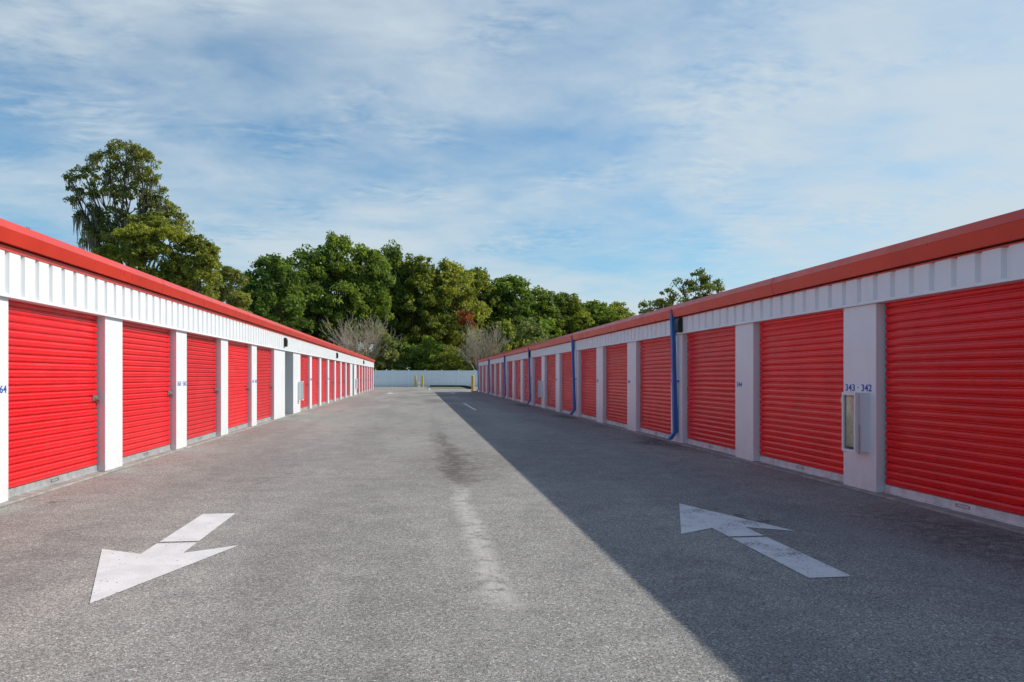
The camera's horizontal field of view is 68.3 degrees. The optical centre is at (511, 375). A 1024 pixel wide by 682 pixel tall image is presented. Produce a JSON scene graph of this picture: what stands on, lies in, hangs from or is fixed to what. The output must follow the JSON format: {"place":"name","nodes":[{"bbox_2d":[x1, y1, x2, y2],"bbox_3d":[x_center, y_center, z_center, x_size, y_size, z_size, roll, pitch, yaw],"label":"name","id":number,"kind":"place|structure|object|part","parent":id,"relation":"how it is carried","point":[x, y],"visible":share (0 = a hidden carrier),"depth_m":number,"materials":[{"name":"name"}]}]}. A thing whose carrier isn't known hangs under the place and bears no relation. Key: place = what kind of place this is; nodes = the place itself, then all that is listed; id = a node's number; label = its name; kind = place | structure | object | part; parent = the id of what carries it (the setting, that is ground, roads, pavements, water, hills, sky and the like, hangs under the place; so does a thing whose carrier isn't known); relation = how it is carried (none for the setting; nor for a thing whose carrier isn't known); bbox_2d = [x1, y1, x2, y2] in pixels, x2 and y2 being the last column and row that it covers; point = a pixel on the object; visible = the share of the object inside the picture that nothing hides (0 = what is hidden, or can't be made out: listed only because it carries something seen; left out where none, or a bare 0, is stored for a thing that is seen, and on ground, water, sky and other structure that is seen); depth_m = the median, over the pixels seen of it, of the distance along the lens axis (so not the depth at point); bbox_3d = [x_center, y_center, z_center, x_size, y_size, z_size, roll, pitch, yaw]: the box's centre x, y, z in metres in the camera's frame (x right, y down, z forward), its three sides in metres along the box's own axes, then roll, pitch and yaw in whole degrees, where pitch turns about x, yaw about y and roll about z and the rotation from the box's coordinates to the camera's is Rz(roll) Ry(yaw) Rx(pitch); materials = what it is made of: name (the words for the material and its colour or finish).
{"place":"outdoors","nodes":[
{"label":"outdoors","id":0,"kind":"place"},
{"bbox_2d":[373,386,429,386],"bbox_3d":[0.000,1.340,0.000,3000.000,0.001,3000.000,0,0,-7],"label":"ground","id":1,"kind":"structure","parent":0,"point":[399,386],"depth_m":96.26,"materials":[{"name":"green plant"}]},
{"bbox_2d":[61,138,196,272],"bbox_3d":[-25.351,-7.065,50.152,8.705,17.037,3.816,0,0,0],"label":"oak tree","id":2,"kind":"object","parent":1,"relation":"on","point":[97,230],"visible":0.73,"depth_m":49.70,"materials":[{"name":"green plant"}]},
{"bbox_2d":[91,215,223,299],"bbox_3d":[-21.408,-4.225,46.291,7.943,11.405,4.347,0,0,0],"label":"oak tree","id":3,"kind":"object","parent":1,"relation":"on","point":[190,272],"visible":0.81,"depth_m":45.48,"materials":[{"name":"green plant"}]},
{"bbox_2d":[206,265,252,312],"bbox_3d":[-23.487,-3.810,62.271,4.446,10.521,3.172,0,0,0],"label":"willow tree","id":4,"kind":"object","parent":1,"relation":"on","point":[236,298],"visible":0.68,"depth_m":61.81,"materials":[{"name":"green plant"}]},
{"bbox_2d":[226,252,316,330],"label":"oak tree","id":5,"kind":"object","parent":1,"relation":"on","point":[273,275],"visible":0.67,"depth_m":94.97,"materials":[{"name":"green plant"}]},
{"bbox_2d":[268,243,336,340],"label":"oak tree","id":6,"kind":"object","parent":1,"relation":"on","point":[307,259],"visible":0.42,"depth_m":103.18,"materials":[{"name":"green plant"}]},
{"bbox_2d":[302,230,379,350],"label":"oak tree","id":7,"kind":"object","parent":1,"relation":"on","point":[336,263],"visible":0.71,"depth_m":105.66,"materials":[{"name":"green plant"}]},
{"bbox_2d":[318,314,404,361],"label":"bare shrub","id":8,"kind":"object","parent":1,"relation":"on","point":[355,343],"visible":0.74,"depth_m":97.35,"materials":[{"name":"plant"}]},
{"bbox_2d":[341,242,395,350],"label":"oak tree","id":9,"kind":"object","parent":1,"relation":"on","point":[378,270],"visible":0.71,"depth_m":107.43,"materials":[{"name":"green plant"}]},
{"bbox_2d":[369,332,406,369],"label":"shrub","id":10,"kind":"object","parent":1,"relation":"on","point":[392,345],"visible":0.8,"depth_m":98.10,"materials":[{"name":"green plant"}]},
{"bbox_2d":[371,240,414,363],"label":"oak tree","id":11,"kind":"object","parent":1,"relation":"on","point":[392,254],"visible":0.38,"depth_m":115.83,"materials":[{"name":"green plant"}]},
{"bbox_2d":[225,276,574,370],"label":"woodland","id":12,"kind":"object","parent":1,"relation":"on","point":[380,303],"depth_m":129.30,"materials":[{"name":"green plant"}]},
{"bbox_2d":[388,341,426,369],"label":"shrub","id":13,"kind":"object","parent":1,"relation":"on","point":[409,362],"visible":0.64,"depth_m":99.39,"materials":[{"name":"green plant"}]},
{"bbox_2d":[379,253,451,352],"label":"oak tree","id":14,"kind":"object","parent":1,"relation":"on","point":[419,274],"visible":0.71,"depth_m":115.35,"materials":[{"name":"green plant"}]},
{"bbox_2d":[373,370,478,386],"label":"vinyl fence","id":15,"kind":"object","parent":1,"relation":"on","point":[392,378],"visible":0.27,"depth_m":94.32,"materials":[{"name":"white plastic"}]},
{"bbox_2d":[412,336,449,369],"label":"shrub","id":16,"kind":"object","parent":1,"relation":"on","point":[428,352],"visible":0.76,"depth_m":99.92,"materials":[{"name":"green plant"}]},
{"bbox_2d":[362,344,502,370],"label":"undergrowth","id":17,"kind":"object","parent":1,"relation":"on","point":[459,357],"visible":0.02,"depth_m":105.45,"materials":[{"name":"green plant"}]},
{"bbox_2d":[413,257,492,349],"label":"oak tree","id":18,"kind":"object","parent":1,"relation":"on","point":[451,277],"visible":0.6,"depth_m":118.40,"materials":[{"name":"green plant"}]},
{"bbox_2d":[437,344,474,370],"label":"shrub","id":19,"kind":"object","parent":1,"relation":"on","point":[451,359],"visible":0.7,"depth_m":98.11,"materials":[{"name":"green plant"}]},
{"bbox_2d":[456,309,477,365],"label":"maple tree","id":20,"kind":"object","parent":1,"relation":"on","point":[465,315],"visible":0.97,"depth_m":100.82,"materials":[{"name":"red plant"}]},
{"bbox_2d":[446,266,509,369],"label":"oak tree","id":21,"kind":"object","parent":1,"relation":"on","point":[483,285],"visible":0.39,"depth_m":128.55,"materials":[{"name":"green plant"}]},
{"bbox_2d":[457,321,512,370],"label":"bare shrub","id":22,"kind":"object","parent":1,"relation":"on","point":[476,349],"visible":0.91,"depth_m":96.69,"materials":[{"name":"plant"}]},
{"bbox_2d":[480,318,522,354],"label":"shrub","id":23,"kind":"object","parent":1,"relation":"on","point":[508,331],"visible":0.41,"depth_m":100.31,"materials":[{"name":"green plant"}]},
{"bbox_2d":[479,274,551,345],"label":"oak tree","id":24,"kind":"object","parent":1,"relation":"on","point":[509,288],"visible":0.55,"depth_m":130.49,"materials":[{"name":"green plant"}]},
{"bbox_2d":[511,317,550,349],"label":"shrub","id":25,"kind":"object","parent":1,"relation":"on","point":[526,327],"visible":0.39,"depth_m":101.57,"materials":[{"name":"green plant"}]},
{"bbox_2d":[511,285,568,341],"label":"oak tree","id":26,"kind":"object","parent":1,"relation":"on","point":[545,298],"visible":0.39,"depth_m":138.38,"materials":[{"name":"green plant"}]},
{"bbox_2d":[550,292,594,337],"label":"oak tree","id":27,"kind":"object","parent":1,"relation":"on","point":[572,307],"visible":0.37,"depth_m":143.85,"materials":[{"name":"green plant"}]},
{"bbox_2d":[578,299,622,328],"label":"oak tree","id":28,"kind":"object","parent":1,"relation":"on","point":[597,311],"visible":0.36,"depth_m":149.09,"materials":[{"name":"green plant"}]},
{"bbox_2d":[604,301,635,320],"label":"oak tree","id":29,"kind":"object","parent":1,"relation":"on","point":[621,310],"visible":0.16,"depth_m":155.12,"materials":[{"name":"green plant"}]},
{"bbox_2d":[638,267,724,314],"bbox_3d":[11.881,-3.038,52.216,6.577,9.005,2.881,0,0,0],"label":"oak tree","id":30,"kind":"object","parent":1,"relation":"on","point":[704,284],"visible":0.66,"depth_m":52.00,"materials":[{"name":"green plant"}]},
{"bbox_2d":[0,386,1023,681],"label":"asphalt road","id":31,"kind":"structure","parent":0,"point":[406,534],"depth_m":5.14,"materials":[{"name":"grey asphalt"}]},
{"bbox_2d":[90,513,237,602],"bbox_3d":[-2.601,1.306,5.751,1.000,0.001,2.860,0,0,-7],"label":"road marking arrow","id":32,"kind":"object","parent":31,"relation":"on","point":[137,568],"visible":1,"depth_m":5.38,"materials":[{"name":"paint"}]},
{"bbox_2d":[0,218,374,507],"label":"storage building","id":33,"kind":"structure","parent":31,"relation":"on","point":[107,366],"depth_m":10.60,"materials":[{"name":"white paint"}]},
{"bbox_2d":[8,300,100,497],"bbox_3d":[-5.417,0.188,8.935,0.135,2.185,2.416,0,0,-7],"label":"door","id":34,"kind":"structure","parent":33,"relation":"in","point":[52,394],"depth_m":8.82,"materials":[{"name":"red paint"}]},
{"bbox_2d":[122,321,173,463],"bbox_3d":[-5.773,0.188,11.934,0.095,2.185,2.380,0,0,-7],"label":"door","id":35,"kind":"structure","parent":33,"relation":"in","point":[146,392],"depth_m":11.90,"materials":[{"name":"red paint"}]},
{"bbox_2d":[187,333,218,444],"bbox_3d":[-6.148,0.188,14.931,0.095,2.185,2.380,0,0,-7],"label":"door","id":36,"kind":"structure","parent":33,"relation":"in","point":[201,350],"depth_m":14.99,"materials":[{"name":"red paint"}]},
{"bbox_2d":[228,341,249,432],"bbox_3d":[-6.524,0.188,17.927,0.095,2.185,2.380,0,0,-7],"label":"door","id":37,"kind":"structure","parent":33,"relation":"in","point":[237,352],"depth_m":18.02,"materials":[{"name":"red paint"}]},
{"bbox_2d":[257,346,272,423],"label":"door","id":38,"kind":"structure","parent":33,"relation":"in","point":[264,386],"depth_m":21.17,"materials":[{"name":"red paint"}]},
{"bbox_2d":[284,338,287,346],"bbox_3d":[-7.058,-1.048,23.555,0.105,0.284,0.170,0,0,-7],"label":"wall lamp","id":39,"kind":"object","parent":33,"relation":"attached to","point":[285,342],"visible":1,"depth_m":23.47,"materials":[{"name":"black metal"}]},
{"bbox_2d":[298,381,303,400],"bbox_3d":[-7.447,0.528,26.630,0.168,0.684,0.280,0,0,-7],"label":"extinguisher cabinet","id":40,"kind":"object","parent":33,"relation":"attached to","point":[301,390],"visible":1,"depth_m":26.50,"materials":[{"name":"white metal"}]},
{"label":"cabinet door","id":41,"kind":"part","parent":40,"relation":"part of","materials":[{"name":"white paint"}]},
{"bbox_2d":[300,354,308,410],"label":"door","id":42,"kind":"structure","parent":33,"relation":"in","point":[303,358],"depth_m":28.67,"materials":[{"name":"red paint"}]},
{"bbox_2d":[312,356,318,406],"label":"door","id":43,"kind":"structure","parent":33,"relation":"in","point":[314,359],"depth_m":31.52,"materials":[{"name":"red paint"}]},
{"bbox_2d":[321,358,326,404],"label":"door","id":44,"kind":"structure","parent":33,"relation":"in","point":[323,361],"depth_m":34.50,"materials":[{"name":"red paint"}]},
{"bbox_2d":[329,360,333,401],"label":"door","id":45,"kind":"structure","parent":33,"relation":"in","point":[331,382],"depth_m":37.58,"materials":[{"name":"red paint"}]},
{"bbox_2d":[336,361,339,399],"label":"door","id":46,"kind":"structure","parent":33,"relation":"in","point":[337,370],"depth_m":40.56,"materials":[{"name":"red paint"}]},
{"bbox_2d":[342,362,343,397],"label":"door","id":47,"kind":"structure","parent":33,"relation":"in","point":[342,362],"depth_m":43.71,"materials":[{"name":"red paint"}]},
{"bbox_2d":[347,363,349,396],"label":"door","id":48,"kind":"structure","parent":33,"relation":"in","point":[347,363],"depth_m":46.73,"materials":[{"name":"red paint"}]},
{"bbox_2d":[355,379,357,388],"bbox_3d":[-10.502,0.528,50.989,0.168,0.684,0.280,0,0,-7],"label":"extinguisher cabinet","id":49,"kind":"object","parent":33,"relation":"attached to","point":[356,383],"visible":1,"depth_m":50.86,"materials":[{"name":"white metal"}]},
{"bbox_2d":[427,387,465,388],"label":"grass verge","id":50,"kind":"object","parent":31,"relation":"on","point":[448,387],"depth_m":85.54,"materials":[{"name":"green plant"}]},
{"bbox_2d":[430,385,470,388],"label":"kerb","id":51,"kind":"structure","parent":31,"relation":"on","point":[468,387],"depth_m":90.93,"materials":[{"name":"grey concrete"}]},
{"bbox_2d":[471,375,473,391],"bbox_3d":[-3.274,0.618,62.982,0.380,1.385,0.380,0,0,-7],"label":"bollard","id":52,"kind":"object","parent":31,"relation":"on","point":[472,382],"visible":0.88,"depth_m":62.88,"materials":[{"name":"yellow plastic"}]},
{"bbox_2d":[477,209,1023,534],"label":"storage building","id":53,"kind":"structure","parent":31,"relation":"on","point":[920,340],"depth_m":8.82,"materials":[{"name":"white paint"}]},
{"bbox_2d":[484,365,485,392],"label":"door","id":54,"kind":"structure","parent":53,"relation":"in","point":[485,365],"depth_m":57.16,"materials":[{"name":"red paint"}]},
{"bbox_2d":[492,364,493,394],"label":"door","id":55,"kind":"structure","parent":53,"relation":"in","point":[492,364],"depth_m":51.16,"materials":[{"name":"red paint"}]},
{"bbox_2d":[497,363,499,396],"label":"door","id":56,"kind":"structure","parent":53,"relation":"in","point":[498,364],"depth_m":47.72,"materials":[{"name":"red paint"}]},
{"bbox_2d":[502,362,505,397],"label":"door","id":57,"kind":"structure","parent":53,"relation":"in","point":[503,389],"depth_m":44.98,"materials":[{"name":"red paint"}]},
{"bbox_2d":[509,361,511,399],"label":"door","id":58,"kind":"structure","parent":53,"relation":"in","point":[510,363],"depth_m":41.57,"materials":[{"name":"red paint"}]},
{"bbox_2d":[516,360,519,401],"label":"door","id":59,"kind":"structure","parent":53,"relation":"in","point":[518,361],"depth_m":38.53,"materials":[{"name":"red paint"}]},
{"bbox_2d":[524,359,529,403],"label":"door","id":60,"kind":"structure","parent":53,"relation":"in","point":[526,373],"depth_m":35.48,"materials":[{"name":"red paint"}]},
{"bbox_2d":[535,357,541,406],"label":"door","id":61,"kind":"structure","parent":53,"relation":"in","point":[538,360],"depth_m":32.21,"materials":[{"name":"red paint"}]},
{"bbox_2d":[538,381,542,396],"bbox_3d":[1.143,0.528,30.378,0.168,0.684,0.280,0,0,-7],"label":"extinguisher cabinet","id":62,"kind":"object","parent":53,"relation":"attached to","point":[540,388],"visible":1,"depth_m":30.25,"materials":[{"name":"white metal"}]},
{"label":"cabinet door","id":63,"kind":"part","parent":62,"relation":"part of","materials":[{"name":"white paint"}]},
{"bbox_2d":[547,354,555,410],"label":"door","id":64,"kind":"structure","parent":53,"relation":"in","point":[551,366],"depth_m":28.87,"materials":[{"name":"red paint"}]},
{"bbox_2d":[562,352,572,413],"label":"door","id":65,"kind":"structure","parent":53,"relation":"in","point":[567,398],"depth_m":25.83,"materials":[{"name":"red paint"}]},
{"bbox_2d":[581,348,595,420],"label":"door","id":66,"kind":"structure","parent":53,"relation":"in","point":[588,379],"depth_m":22.63,"materials":[{"name":"red paint"}]},
{"bbox_2d":[606,343,626,427],"bbox_3d":[2.719,0.188,19.344,0.050,2.185,2.380,0,0,-7],"label":"door","id":67,"kind":"structure","parent":53,"relation":"in","point":[616,355],"depth_m":19.44,"materials":[{"name":"red paint"}]},
{"bbox_2d":[640,337,670,437],"bbox_3d":[3.111,0.188,16.218,0.050,2.185,2.380,0,0,-7],"label":"door","id":68,"kind":"structure","parent":53,"relation":"in","point":[655,363],"depth_m":16.26,"materials":[{"name":"red paint"}]},
{"bbox_2d":[675,317,682,332],"bbox_3d":[3.158,-0.963,14.284,0.105,0.284,0.170,0,0,-7],"label":"wall lamp","id":69,"kind":"object","parent":53,"relation":"attached to","point":[679,325],"visible":1,"depth_m":14.21,"materials":[{"name":"black metal"}]},
{"bbox_2d":[687,327,734,454],"bbox_3d":[3.469,0.188,13.179,0.095,2.185,2.380,0,0,-7],"label":"door","id":70,"kind":"structure","parent":53,"relation":"in","point":[711,357],"depth_m":13.16,"materials":[{"name":"red paint"}]},
{"bbox_2d":[759,310,843,482],"bbox_3d":[3.868,0.188,10.154,0.098,2.185,2.400,0,0,-6],"label":"door","id":71,"kind":"structure","parent":53,"relation":"in","point":[802,357],"depth_m":10.03,"materials":[{"name":"red paint"}]},
{"bbox_2d":[842,392,868,453],"bbox_3d":[3.882,0.528,8.540,0.168,0.684,0.280,0,0,-7],"label":"extinguisher cabinet","id":72,"kind":"object","parent":53,"relation":"attached to","point":[855,420],"visible":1,"depth_m":8.42,"materials":[{"name":"white metal"}]},
{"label":"cabinet door","id":73,"kind":"part","parent":72,"relation":"part of","materials":[{"name":"white paint"}]},
{"bbox_2d":[884,281,1023,527],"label":"door","id":74,"kind":"structure","parent":53,"relation":"in","point":[954,366],"depth_m":7.16,"materials":[{"name":"red paint"}]},
{"bbox_2d":[679,503,849,577],"bbox_3d":[1.893,1.306,6.325,1.000,0.001,2.860,0,0,-7],"label":"road marking arrow","id":75,"kind":"object","parent":31,"relation":"on","point":[715,521],"visible":1,"depth_m":6.18,"materials":[{"name":"paint"}]},
{"bbox_2d":[0,0,1023,370],"label":"sky","id":76,"kind":"structure","parent":0,"point":[609,151],"materials":[{"name":"blue"}]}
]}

